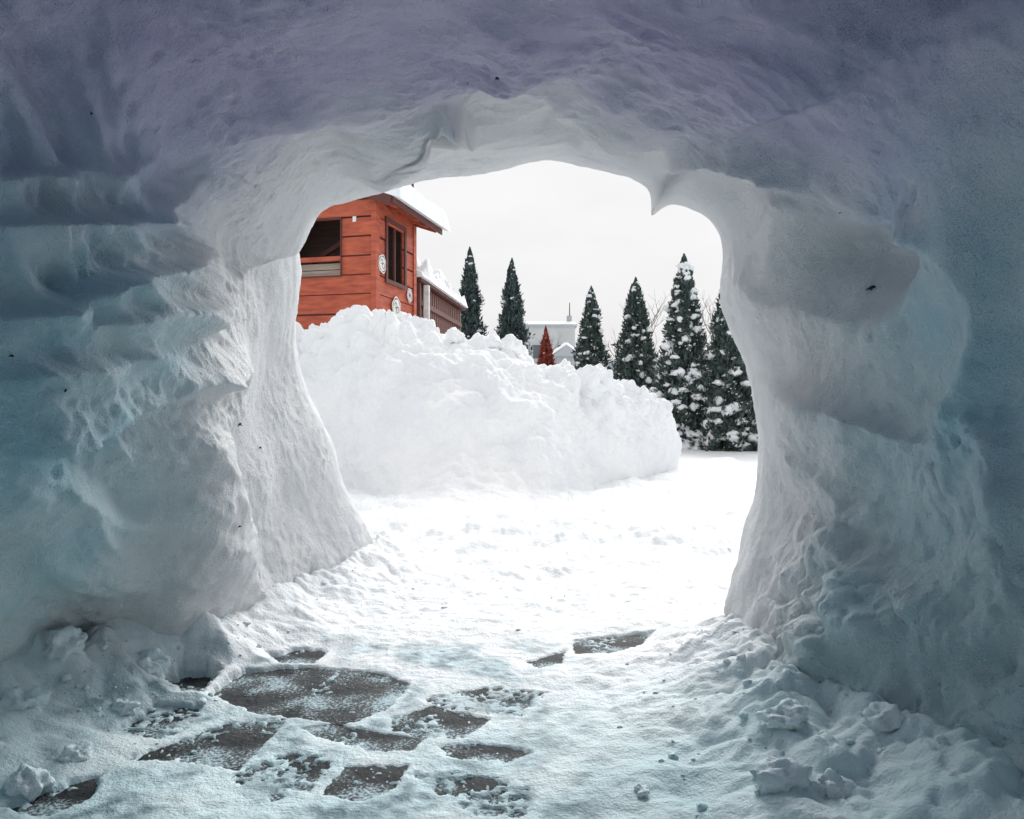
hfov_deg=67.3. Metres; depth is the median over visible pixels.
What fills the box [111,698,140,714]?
snow chunk
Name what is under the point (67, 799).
flagstone
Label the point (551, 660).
flagstone
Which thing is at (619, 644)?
flagstone
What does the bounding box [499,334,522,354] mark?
snow clod
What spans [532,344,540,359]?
window
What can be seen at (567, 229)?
sky
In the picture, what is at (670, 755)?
snow crumbs
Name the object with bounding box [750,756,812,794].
snow chunk
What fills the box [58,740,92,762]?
snow chunk
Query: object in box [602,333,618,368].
bare tree
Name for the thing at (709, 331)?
bare tree
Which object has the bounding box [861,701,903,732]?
snow chunk
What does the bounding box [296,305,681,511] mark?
snow pile
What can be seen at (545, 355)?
conifer tree
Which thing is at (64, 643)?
snow chunk
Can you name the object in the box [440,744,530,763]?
flagstone
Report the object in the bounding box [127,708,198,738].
flagstone
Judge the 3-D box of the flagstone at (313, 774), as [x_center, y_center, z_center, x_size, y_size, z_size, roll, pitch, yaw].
[-0.460,0.781,1.581,0.231,0.060,0.237,0,0,-39]
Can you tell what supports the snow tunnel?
on the ground
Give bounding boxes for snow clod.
[336,308,349,315]
[396,311,411,320]
[445,327,464,343]
[481,337,500,349]
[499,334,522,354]
[538,364,546,369]
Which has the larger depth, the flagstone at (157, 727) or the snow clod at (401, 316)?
the snow clod at (401, 316)
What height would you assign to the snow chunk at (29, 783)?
0.078 m
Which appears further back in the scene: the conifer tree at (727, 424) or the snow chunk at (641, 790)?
the conifer tree at (727, 424)
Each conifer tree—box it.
[458,246,488,339]
[493,258,534,354]
[537,325,556,365]
[571,286,613,369]
[608,277,659,389]
[647,253,720,449]
[688,289,757,451]
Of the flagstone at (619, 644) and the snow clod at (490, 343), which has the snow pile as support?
the snow clod at (490, 343)
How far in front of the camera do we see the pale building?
40.00 m
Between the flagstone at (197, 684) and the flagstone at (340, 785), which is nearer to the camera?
the flagstone at (340, 785)
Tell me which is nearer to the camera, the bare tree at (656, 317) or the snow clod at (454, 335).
the snow clod at (454, 335)
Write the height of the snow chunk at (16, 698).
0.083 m
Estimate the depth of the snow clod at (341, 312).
8.03 m
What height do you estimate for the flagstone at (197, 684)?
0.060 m
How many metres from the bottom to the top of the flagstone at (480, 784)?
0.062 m
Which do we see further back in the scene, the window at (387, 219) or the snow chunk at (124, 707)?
the window at (387, 219)
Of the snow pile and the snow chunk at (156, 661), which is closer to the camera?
the snow chunk at (156, 661)
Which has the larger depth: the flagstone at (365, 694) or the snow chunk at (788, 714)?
the flagstone at (365, 694)
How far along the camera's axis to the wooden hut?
10.20 m
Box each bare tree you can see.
[529,330,559,363]
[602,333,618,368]
[620,290,668,371]
[699,289,716,345]
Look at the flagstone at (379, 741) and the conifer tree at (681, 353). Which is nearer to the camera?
the flagstone at (379, 741)
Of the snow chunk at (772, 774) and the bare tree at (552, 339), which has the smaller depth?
the snow chunk at (772, 774)
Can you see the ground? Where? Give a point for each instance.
(616, 557)
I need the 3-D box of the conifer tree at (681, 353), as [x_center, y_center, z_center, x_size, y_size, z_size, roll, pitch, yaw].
[3.135,-1.028,13.831,1.444,3.579,1.291,0,0,0]
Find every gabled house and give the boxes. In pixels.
[552,342,577,369]
[606,356,658,378]
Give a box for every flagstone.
[12,778,98,815]
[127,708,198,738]
[129,720,282,770]
[173,677,212,690]
[214,668,408,725]
[234,753,330,801]
[274,651,325,663]
[304,724,422,751]
[323,765,407,801]
[391,706,489,739]
[414,773,528,817]
[427,687,542,715]
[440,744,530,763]
[527,652,565,667]
[573,635,647,653]
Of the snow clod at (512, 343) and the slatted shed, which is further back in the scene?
the slatted shed
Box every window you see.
[300,217,341,277]
[385,216,406,289]
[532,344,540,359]
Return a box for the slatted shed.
[417,258,467,333]
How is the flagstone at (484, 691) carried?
on the ground
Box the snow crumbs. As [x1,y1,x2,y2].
[0,509,946,816]
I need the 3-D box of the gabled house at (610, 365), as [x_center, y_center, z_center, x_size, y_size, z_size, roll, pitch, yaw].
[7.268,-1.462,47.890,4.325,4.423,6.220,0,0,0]
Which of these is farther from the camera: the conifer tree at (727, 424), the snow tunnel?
the conifer tree at (727, 424)
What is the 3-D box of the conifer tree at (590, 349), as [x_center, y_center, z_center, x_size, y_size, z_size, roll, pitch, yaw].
[1.770,-1.033,17.542,1.420,3.585,1.283,0,0,35]
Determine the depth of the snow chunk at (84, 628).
2.07 m
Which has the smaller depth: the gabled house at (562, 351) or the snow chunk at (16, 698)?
the snow chunk at (16, 698)
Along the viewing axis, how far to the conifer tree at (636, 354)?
15.80 m
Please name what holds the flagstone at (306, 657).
on the ground
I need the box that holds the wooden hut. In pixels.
[296,184,449,329]
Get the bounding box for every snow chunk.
[1,686,51,712]
[3,763,54,802]
[41,624,87,661]
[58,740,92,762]
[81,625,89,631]
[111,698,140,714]
[138,648,171,679]
[634,783,649,798]
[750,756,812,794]
[754,698,808,729]
[811,768,855,798]
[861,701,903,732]
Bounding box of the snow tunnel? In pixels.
[0,0,1023,786]
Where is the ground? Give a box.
[0,449,1023,818]
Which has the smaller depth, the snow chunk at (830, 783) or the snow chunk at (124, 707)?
the snow chunk at (830, 783)
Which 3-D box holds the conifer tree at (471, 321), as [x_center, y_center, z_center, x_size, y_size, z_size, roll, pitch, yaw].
[-1.084,-1.741,20.018,1.565,5.022,1.470,0,0,0]
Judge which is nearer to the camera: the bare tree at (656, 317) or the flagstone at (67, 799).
the flagstone at (67, 799)
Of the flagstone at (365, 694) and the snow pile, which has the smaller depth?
the flagstone at (365, 694)
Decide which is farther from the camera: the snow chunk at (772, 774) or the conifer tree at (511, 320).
the conifer tree at (511, 320)
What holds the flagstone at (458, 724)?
on the ground
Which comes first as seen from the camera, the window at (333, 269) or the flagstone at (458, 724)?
the flagstone at (458, 724)
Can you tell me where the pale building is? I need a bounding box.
[524,303,576,363]
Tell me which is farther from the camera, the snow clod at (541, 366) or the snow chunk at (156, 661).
the snow clod at (541, 366)
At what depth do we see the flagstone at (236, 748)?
1.71 m
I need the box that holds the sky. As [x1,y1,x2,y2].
[414,160,751,396]

